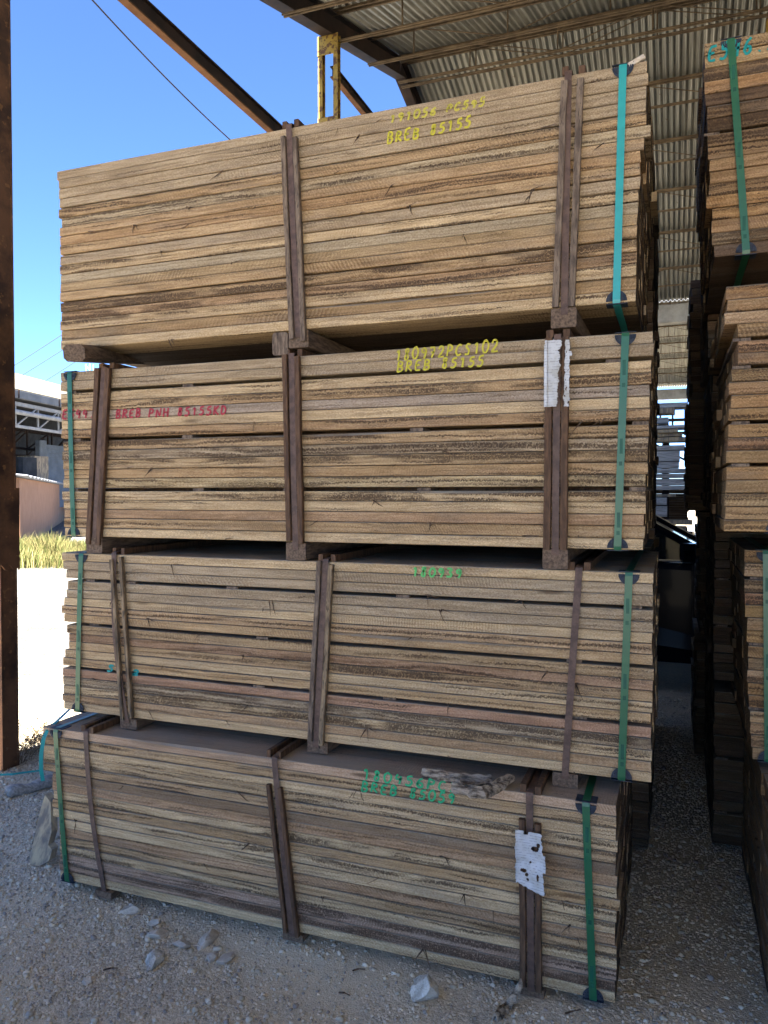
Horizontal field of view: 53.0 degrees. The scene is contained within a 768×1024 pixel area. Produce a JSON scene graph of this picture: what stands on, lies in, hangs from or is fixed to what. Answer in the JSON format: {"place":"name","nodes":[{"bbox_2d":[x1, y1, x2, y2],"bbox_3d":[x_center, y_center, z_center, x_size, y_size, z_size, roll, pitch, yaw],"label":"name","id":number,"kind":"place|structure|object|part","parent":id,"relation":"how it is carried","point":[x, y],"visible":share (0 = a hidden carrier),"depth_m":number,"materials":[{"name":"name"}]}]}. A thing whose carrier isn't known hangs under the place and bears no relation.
{"place":"outdoors","nodes":[
{"label":"outdoors","id":0,"kind":"place"},
{"bbox_2d":[19,531,85,568],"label":"grass","id":1,"kind":"structure","parent":0,"point":[43,551],"depth_m":17.19,"materials":[{"name":"yellow plant"}]},
{"bbox_2d":[92,0,230,139],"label":"cable","id":2,"kind":"object","parent":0,"point":[121,31],"visible":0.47,"depth_m":6.28,"materials":[{"name":"grey metal"}]},
{"bbox_2d":[10,0,688,478],"label":"sky","id":3,"kind":"structure","parent":0,"point":[82,94],"materials":[{"name":"blue"}]},
{"bbox_2d":[0,510,767,1023],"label":"ground","id":4,"kind":"structure","parent":0,"point":[42,634],"depth_m":2.54,"materials":[{"name":"grey gravel"}]},
{"bbox_2d":[7,730,42,763],"bbox_3d":[-2.006,1.300,4.250,0.316,0.190,0.293,1,2,21],"label":"dry weed","id":5,"kind":"object","parent":4,"relation":"on","point":[23,750],"visible":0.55,"depth_m":4.23,"materials":[{"name":"brown plant"}]},
{"bbox_2d":[4,774,52,797],"bbox_3d":[-1.757,1.369,3.841,0.247,0.072,0.069,-1,2,-44],"label":"log","id":6,"kind":"object","parent":4,"relation":"on","point":[18,789],"visible":0.88,"depth_m":3.81,"materials":[{"name":"grey wood"}]},
{"bbox_2d":[19,736,40,756],"bbox_3d":[-2.009,1.315,4.350,0.287,0.156,0.221,1,2,38],"label":"dry weed","id":7,"kind":"object","parent":4,"relation":"on","point":[34,743],"visible":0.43,"depth_m":4.33,"materials":[{"name":"beige plant"}]},
{"bbox_2d":[16,473,68,539],"bbox_3d":[-17.649,-0.610,38.231,3.452,2.325,40.500,-1,2,-20],"label":"peach hut","id":8,"kind":"object","parent":4,"relation":"on","point":[42,510],"visible":0.55,"depth_m":25.63,"materials":[{"name":"beige paint"}]},
{"bbox_2d":[16,457,36,476],"bbox_3d":[-15.557,-1.011,33.022,1.000,2.650,1.000,1,2,21],"label":"dark crate","id":9,"kind":"object","parent":8,"relation":"on","point":[26,465],"visible":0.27,"depth_m":32.65,"materials":[{"name":"grey"}]},
{"bbox_2d":[17,456,48,478],"bbox_3d":[-15.499,-1.054,34.025,1.004,2.802,1.009,1,2,21],"label":"timber stack","id":10,"kind":"object","parent":8,"relation":"on","point":[42,467],"visible":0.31,"depth_m":33.86,"materials":[{"name":"beige wood"}]},
{"bbox_2d":[19,710,66,743],"bbox_3d":[-2.042,1.279,4.524,0.393,0.220,0.265,0,1,-1],"label":"dry weed","id":11,"kind":"object","parent":4,"relation":"on","point":[37,733],"visible":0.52,"depth_m":4.54,"materials":[{"name":"beige plant"}]},
{"bbox_2d":[32,708,59,733],"bbox_3d":[-2.051,1.301,4.679,0.186,0.168,0.255,0,1,-15],"label":"dry weed","id":12,"kind":"object","parent":4,"relation":"on","point":[44,721],"visible":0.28,"depth_m":4.66,"materials":[{"name":"beige plant"}]},
{"bbox_2d":[15,373,123,506],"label":"shed","id":13,"kind":"structure","parent":4,"relation":"on","point":[38,424],"depth_m":36.59,"materials":[{"name":"white paint"}]},
{"bbox_2d":[15,335,60,364],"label":"cable","id":14,"kind":"object","parent":13,"relation":"attached to","point":[37,350],"visible":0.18,"depth_m":49.87,"materials":[{"name":"grey metal"}]},
{"bbox_2d":[23,350,61,374],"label":"cable","id":15,"kind":"object","parent":13,"relation":"attached to","point":[42,362],"visible":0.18,"depth_m":50.13,"materials":[{"name":"grey metal"}]},
{"bbox_2d":[85,364,93,370],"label":"mast","id":16,"kind":"object","parent":4,"relation":"on","point":[89,368],"visible":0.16,"depth_m":89.73,"materials":[{"name":"white metal"}]},
{"bbox_2d":[103,967,118,970],"bbox_3d":[-0.870,1.455,2.453,0.047,0.006,0.007,0,1,-14],"label":"wood sliver","id":17,"kind":"object","parent":4,"relation":"on","point":[111,968],"visible":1,"depth_m":2.45,"materials":[{"name":"wood"}]},
{"bbox_2d":[120,904,140,914],"bbox_3d":[-0.916,1.436,2.784,0.078,0.033,0.045,0,1,-9],"label":"stone","id":18,"kind":"object","parent":4,"relation":"on","point":[132,909],"visible":1,"depth_m":2.77,"materials":[{"name":"grey stone"}]},
{"bbox_2d":[148,919,160,926],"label":"stone","id":19,"kind":"object","parent":4,"relation":"on","point":[153,922],"visible":1,"depth_m":2.71,"materials":[{"name":"grey stone"}]},
{"bbox_2d":[145,948,164,970],"bbox_3d":[-0.750,1.458,2.509,0.061,0.045,0.096,0,1,5],"label":"stone","id":20,"kind":"object","parent":4,"relation":"on","point":[155,957],"visible":1,"depth_m":2.50,"materials":[{"name":"grey stone"}]},
{"bbox_2d":[146,927,168,939],"bbox_3d":[-0.778,1.450,2.650,0.073,0.036,0.062,0,1,0],"label":"stone","id":21,"kind":"object","parent":4,"relation":"on","point":[160,933],"visible":1,"depth_m":2.63,"materials":[{"name":"grey stone"}]},
{"bbox_2d":[171,940,190,948],"bbox_3d":[-0.684,1.459,2.599,0.070,0.031,0.042,0,1,14],"label":"stone","id":22,"kind":"object","parent":4,"relation":"on","point":[182,944],"visible":1,"depth_m":2.59,"materials":[{"name":"grey stone"}]},
{"bbox_2d":[197,929,218,950],"bbox_3d":[-0.600,1.457,2.624,0.042,0.045,0.102,1,2,23],"label":"stone","id":23,"kind":"object","parent":4,"relation":"on","point":[208,938],"visible":1,"depth_m":2.61,"materials":[{"name":"grey stone"}]},
{"bbox_2d":[216,951,234,963],"bbox_3d":[-0.519,1.467,2.526,0.050,0.030,0.057,0,1,10],"label":"stone","id":24,"kind":"object","parent":4,"relation":"on","point":[226,957],"visible":1,"depth_m":2.51,"materials":[{"name":"grey stone"}]},
{"bbox_2d":[41,712,632,1003],"bbox_3d":[-0.162,1.121,2.975,2.133,0.649,0.958,1,2,21],"label":"lumber bundle","id":25,"kind":"object","parent":4,"relation":"on","point":[525,875],"visible":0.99,"depth_m":2.51,"materials":[{"name":"brown wood"}]},
{"bbox_2d":[39,709,69,780],"bbox_3d":[-1.297,0.917,3.157,0.046,0.213,0.483,0,1,-2],"label":"loose strap","id":26,"kind":"object","parent":25,"relation":"attached to","point":[41,772],"visible":0.82,"depth_m":2.92,"materials":[{"name":"teal plastic"}]},
{"bbox_2d":[62,539,659,788],"bbox_3d":[-0.083,0.475,3.028,2.187,0.684,0.908,1,2,21],"label":"lumber bundle","id":27,"kind":"object","parent":25,"relation":"on","point":[518,656],"visible":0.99,"depth_m":2.56,"materials":[{"name":"brown wood"}]},
{"bbox_2d":[61,329,657,568],"bbox_3d":[-0.091,-0.205,3.004,2.176,0.720,0.926,1,2,21],"label":"lumber bundle","id":28,"kind":"object","parent":27,"relation":"on","point":[547,444],"visible":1,"depth_m":2.54,"materials":[{"name":"brown wood"}]},
{"bbox_2d":[63,344,143,364],"bbox_3d":[-1.088,-0.634,3.122,0.085,0.151,0.633,0,1,8],"label":"squared timber","id":29,"kind":"object","parent":28,"relation":"on","point":[83,353],"visible":0.58,"depth_m":2.88,"materials":[{"name":"brown wood"}]},
{"bbox_2d":[272,332,296,356],"bbox_3d":[-0.207,-0.588,3.041,0.060,0.078,0.850,1,2,21],"label":"timber bearer","id":30,"kind":"object","parent":28,"relation":"on","point":[280,344],"visible":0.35,"depth_m":2.64,"materials":[{"name":"brown wood"}]},
{"bbox_2d":[57,61,657,366],"bbox_3d":[-0.092,-0.952,2.996,2.169,0.770,0.908,1,2,21],"label":"lumber bundle","id":31,"kind":"object","parent":28,"relation":"on","point":[528,211],"visible":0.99,"depth_m":2.53,"materials":[{"name":"brown wood"}]},
{"bbox_2d":[627,54,645,65],"bbox_3d":[0.728,-1.299,2.227,0.050,0.035,0.030,0,1,7],"label":"wood chip","id":32,"kind":"object","parent":31,"relation":"on","point":[641,58],"visible":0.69,"depth_m":2.21,"materials":[{"name":"beige wood"}]},
{"bbox_2d":[421,768,492,784],"bbox_3d":[0.223,0.819,2.379,0.227,0.033,0.061,1,2,21],"label":"bark piece","id":33,"kind":"object","parent":25,"relation":"on","point":[437,774],"visible":0.98,"depth_m":2.36,"materials":[{"name":"grey wood"}]},
{"bbox_2d":[451,773,514,798],"bbox_3d":[0.307,0.820,2.300,0.209,0.038,0.090,0,1,-16],"label":"bark piece","id":34,"kind":"object","parent":25,"relation":"on","point":[493,788],"visible":1,"depth_m":2.28,"materials":[{"name":"grey wood"}]},
{"bbox_2d":[0,0,767,770],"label":"storage shed","id":35,"kind":"structure","parent":4,"relation":"on","point":[424,50],"depth_m":8.78,"materials":[{"name":"brown metal"}]},
{"bbox_2d":[410,973,438,1002],"bbox_3d":[0.124,1.428,2.308,0.082,0.085,0.082,1,2,20],"label":"stone","id":36,"kind":"object","parent":4,"relation":"on","point":[424,987],"visible":0.98,"depth_m":2.29,"materials":[{"name":"white stone"}]},
{"bbox_2d":[492,978,522,1022],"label":"bark piece","id":37,"kind":"object","parent":4,"relation":"on","point":[502,1011],"visible":1,"depth_m":2.25,"materials":[{"name":"beige wood"}]},
{"bbox_2d":[654,515,696,663],"bbox_3d":[1.781,0.539,6.879,4.380,1.582,2.157,1,2,21],"label":"parked car","id":38,"kind":"object","parent":4,"relation":"on","point":[675,549],"visible":0.05,"depth_m":5.80,"materials":[{"name":"black paint"}]},
{"bbox_3d":[1.168,0.080,6.287,2.981,0.636,0.230,1,2,21],"label":"window frame","id":39,"kind":"part","parent":38,"relation":"part of","materials":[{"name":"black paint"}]},
{"bbox_3d":[1.705,0.045,7.707,2.984,0.636,0.229,1,2,21],"label":"window frame","id":40,"kind":"part","parent":38,"relation":"part of","materials":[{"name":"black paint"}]},
{"bbox_2d":[704,648,744,846],"bbox_3d":[2.637,1.069,3.273,2.326,0.639,0.994,1,2,21],"label":"lumber bundle","id":41,"kind":"object","parent":4,"relation":"on","point":[724,746],"visible":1,"depth_m":3.21,"materials":[{"name":"brown wood"}]},
{"bbox_2d":[704,517,767,680],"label":"lumber bundle","id":42,"kind":"object","parent":41,"relation":"on","point":[718,618],"visible":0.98,"depth_m":3.21,"materials":[{"name":"brown wood"}]},
{"bbox_2d":[701,374,718,508],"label":"lumber bundle","id":43,"kind":"object","parent":42,"relation":"on","point":[711,396],"visible":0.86,"depth_m":3.48,"materials":[{"name":"brown wood"}]},
{"bbox_2d":[700,295,718,387],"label":"lumber bundle","id":44,"kind":"object","parent":43,"relation":"on","point":[707,331],"visible":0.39,"depth_m":3.46,"materials":[{"name":"brown wood"}]},
{"bbox_2d":[742,735,767,991],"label":"lumber bundle","id":45,"kind":"object","parent":4,"relation":"on","point":[755,825],"visible":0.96,"depth_m":2.58,"materials":[{"name":"brown wood"}]},
{"bbox_2d":[728,537,767,762],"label":"lumber bundle","id":46,"kind":"object","parent":45,"relation":"on","point":[748,559],"visible":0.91,"depth_m":2.50,"materials":[{"name":"brown wood"}]},
{"bbox_2d":[708,282,767,532],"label":"lumber bundle","id":47,"kind":"object","parent":46,"relation":"on","point":[738,455],"visible":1,"depth_m":2.12,"materials":[{"name":"brown wood"}]},
{"bbox_2d":[695,32,767,321],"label":"lumber bundle","id":48,"kind":"object","parent":47,"relation":"on","point":[731,164],"visible":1,"depth_m":2.39,"materials":[{"name":"brown wood"}]},
{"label":"lumber bundle","id":49,"kind":"object","parent":4,"relation":"on","visible":0},
{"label":"lumber bundle","id":50,"kind":"object","parent":49,"relation":"on","visible":0},
{"bbox_2d":[683,399,709,510],"bbox_3d":[2.887,-0.319,4.347,2.227,0.619,0.944,1,2,21],"label":"lumber bundle","id":51,"kind":"object","parent":50,"relation":"on","point":[693,477],"visible":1,"depth_m":4.29,"materials":[{"name":"brown wood"}]},
{"bbox_2d":[686,280,705,401],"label":"lumber bundle","id":52,"kind":"object","parent":51,"relation":"on","point":[694,390],"visible":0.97,"depth_m":4.28,"materials":[{"name":"brown wood"}]},
{"bbox_2d":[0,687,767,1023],"bbox_3d":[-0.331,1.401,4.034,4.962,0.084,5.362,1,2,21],"label":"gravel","id":53,"kind":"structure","parent":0,"point":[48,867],"depth_m":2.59,"materials":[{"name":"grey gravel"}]},
{"bbox_2d":[0,770,38,775],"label":"loose strap","id":54,"kind":"object","parent":53,"relation":"on","point":[19,772],"visible":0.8,"depth_m":4.02,"materials":[{"name":"teal plastic"}]},
{"bbox_2d":[29,792,57,865],"bbox_3d":[-1.378,1.307,3.169,0.134,0.243,0.148,1,2,21],"label":"stone","id":55,"kind":"object","parent":53,"relation":"on","point":[44,848],"visible":0.94,"depth_m":3.15,"materials":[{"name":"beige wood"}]},
{"bbox_2d":[81,976,94,984],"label":"stone","id":56,"kind":"object","parent":53,"relation":"on","point":[87,980],"visible":1,"depth_m":2.38,"materials":[{"name":"white stone"}]},
{"bbox_2d":[207,952,217,962],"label":"stone","id":57,"kind":"object","parent":53,"relation":"on","point":[211,957],"visible":1,"depth_m":2.52,"materials":[{"name":"grey stone"}]},
{"bbox_2d":[565,1009,580,1014],"bbox_3d":[0.544,1.440,2.219,0.050,0.006,0.007,0,1,-14],"label":"wood sliver","id":58,"kind":"object","parent":53,"relation":"on","point":[571,1011],"visible":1,"depth_m":2.22,"materials":[{"name":"wood"}]},
{"bbox_2d":[631,736,654,848],"bbox_3d":[0.217,1.076,3.979,2.237,0.589,0.945,1,2,21],"label":"lumber bundle","id":59,"kind":"object","parent":53,"relation":"on","point":[642,799],"visible":0.12,"depth_m":3.17,"materials":[{"name":"brown wood"}]},
{"bbox_2d":[246,535,659,551],"bbox_3d":[0.217,0.426,3.963,2.248,0.609,0.944,1,2,21],"label":"lumber bundle","id":60,"kind":"object","parent":59,"relation":"on","point":[652,544],"visible":0.05,"depth_m":3.42,"materials":[{"name":"brown wood"}]},
{"bbox_2d":[652,396,659,527],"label":"lumber bundle","id":61,"kind":"object","parent":60,"relation":"on","point":[655,463],"visible":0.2,"depth_m":3.80,"materials":[{"name":"brown wood"}]},
{"bbox_2d":[646,217,659,367],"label":"lumber bundle","id":62,"kind":"object","parent":61,"relation":"on","point":[653,307],"visible":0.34,"depth_m":3.20,"materials":[{"name":"brown wood"}]},
{"bbox_2d":[662,443,669,518],"bbox_3d":[2.702,0.063,10.580,2.270,2.350,0.695,1,2,21],"label":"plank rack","id":63,"kind":"object","parent":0,"point":[665,492],"visible":0.04,"depth_m":10.12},
{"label":"lumber bundle","id":64,"kind":"object","parent":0,"visible":0},
{"bbox_2d":[656,490,688,518],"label":"lumber bundle","id":65,"kind":"object","parent":64,"relation":"on","point":[677,510],"visible":0.09,"depth_m":10.85,"materials":[{"name":"brown wood"}]},
{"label":"plank","id":66,"kind":"object","parent":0,"visible":0},
{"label":"plank","id":67,"kind":"object","parent":66,"relation":"on","visible":0},
{"bbox_2d":[665,519,692,524],"bbox_3d":[2.611,0.118,10.209,2.743,0.059,0.353,1,2,21],"label":"plank","id":68,"kind":"object","parent":67,"relation":"on","point":[682,521],"visible":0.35,"depth_m":9.62,"materials":[{"name":"wood"}]},
{"bbox_2d":[656,506,666,516],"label":"plank","id":69,"kind":"object","parent":68,"relation":"on","point":[661,511],"visible":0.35,"depth_m":9.65,"materials":[{"name":"grey wood"}]},
{"bbox_2d":[656,497,666,504],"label":"plank","id":70,"kind":"object","parent":69,"relation":"on","point":[661,500],"visible":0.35,"depth_m":9.68,"materials":[{"name":"grey wood"}]},
{"bbox_2d":[656,494,675,496],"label":"plank","id":71,"kind":"object","parent":70,"relation":"on","point":[665,495],"visible":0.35,"depth_m":9.68,"materials":[{"name":"grey wood"}]},
{"bbox_2d":[656,486,684,489],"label":"plank","id":72,"kind":"object","parent":71,"relation":"on","point":[670,487],"depth_m":9.68,"materials":[{"name":"grey wood"}]},
{"bbox_2d":[656,479,684,485],"bbox_3d":[2.576,-0.392,10.273,2.772,0.084,0.340,1,2,21],"label":"plank","id":73,"kind":"object","parent":72,"relation":"on","point":[670,482],"depth_m":9.70,"materials":[{"name":"grey wood"}]},
{"bbox_2d":[656,474,683,477],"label":"plank","id":74,"kind":"object","parent":73,"relation":"on","point":[669,475],"depth_m":9.68,"materials":[{"name":"grey wood"}]},
{"bbox_2d":[657,469,684,473],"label":"plank","id":75,"kind":"object","parent":74,"relation":"on","point":[664,471],"depth_m":9.65,"materials":[{"name":"grey wood"}]},
{"bbox_2d":[657,462,678,468],"bbox_3d":[2.456,-0.604,10.257,2.755,0.071,0.366,1,2,21],"label":"plank","id":76,"kind":"object","parent":75,"relation":"on","point":[668,465],"visible":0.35,"depth_m":9.67,"materials":[{"name":"grey wood"}]},
{"bbox_2d":[657,451,679,461],"bbox_3d":[2.538,-0.718,10.264,2.627,0.134,0.348,1,2,21],"label":"plank","id":77,"kind":"object","parent":76,"relation":"on","point":[668,456],"visible":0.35,"depth_m":9.69,"materials":[{"name":"grey wood"}]},
{"bbox_2d":[657,445,684,450],"bbox_3d":[2.495,-0.823,10.261,2.823,0.059,0.368,1,2,21],"label":"plank","id":78,"kind":"object","parent":77,"relation":"on","point":[670,447],"visible":0.15,"depth_m":9.66,"materials":[{"name":"grey wood"}]},
{"bbox_2d":[657,437,684,442],"bbox_3d":[2.618,-0.926,10.208,2.660,0.052,0.355,1,2,21],"label":"plank","id":79,"kind":"object","parent":78,"relation":"on","point":[670,439],"depth_m":9.69,"materials":[{"name":"wood"}]},
{"bbox_2d":[657,433,681,437],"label":"plank","id":80,"kind":"object","parent":79,"relation":"on","point":[669,435],"visible":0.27,"depth_m":9.70,"materials":[{"name":"wood"}]},
{"bbox_2d":[657,429,677,433],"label":"plank","id":81,"kind":"object","parent":80,"relation":"on","point":[667,431],"visible":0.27,"depth_m":9.62,"materials":[{"name":"wood"}]},
{"bbox_2d":[657,425,684,429],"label":"plank","id":82,"kind":"object","parent":81,"relation":"on","point":[679,427],"depth_m":9.62,"materials":[{"name":"grey wood"}]},
{"bbox_2d":[657,417,668,425],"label":"plank","id":83,"kind":"object","parent":82,"relation":"on","point":[663,421],"visible":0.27,"depth_m":9.71,"materials":[{"name":"wood"}]},
{"bbox_2d":[657,408,674,415],"bbox_3d":[2.453,-1.282,10.196,2.621,0.064,0.348,1,2,21],"label":"plank","id":84,"kind":"object","parent":83,"relation":"on","point":[666,411],"visible":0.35,"depth_m":9.62,"materials":[{"name":"brown wood"}]},
{"bbox_2d":[659,402,687,409],"bbox_3d":[2.591,-1.347,10.151,2.632,0.058,0.348,1,2,21],"label":"plank","id":85,"kind":"object","parent":84,"relation":"on","point":[679,406],"visible":0.08,"depth_m":9.61,"materials":[{"name":"wood"}]}
]}

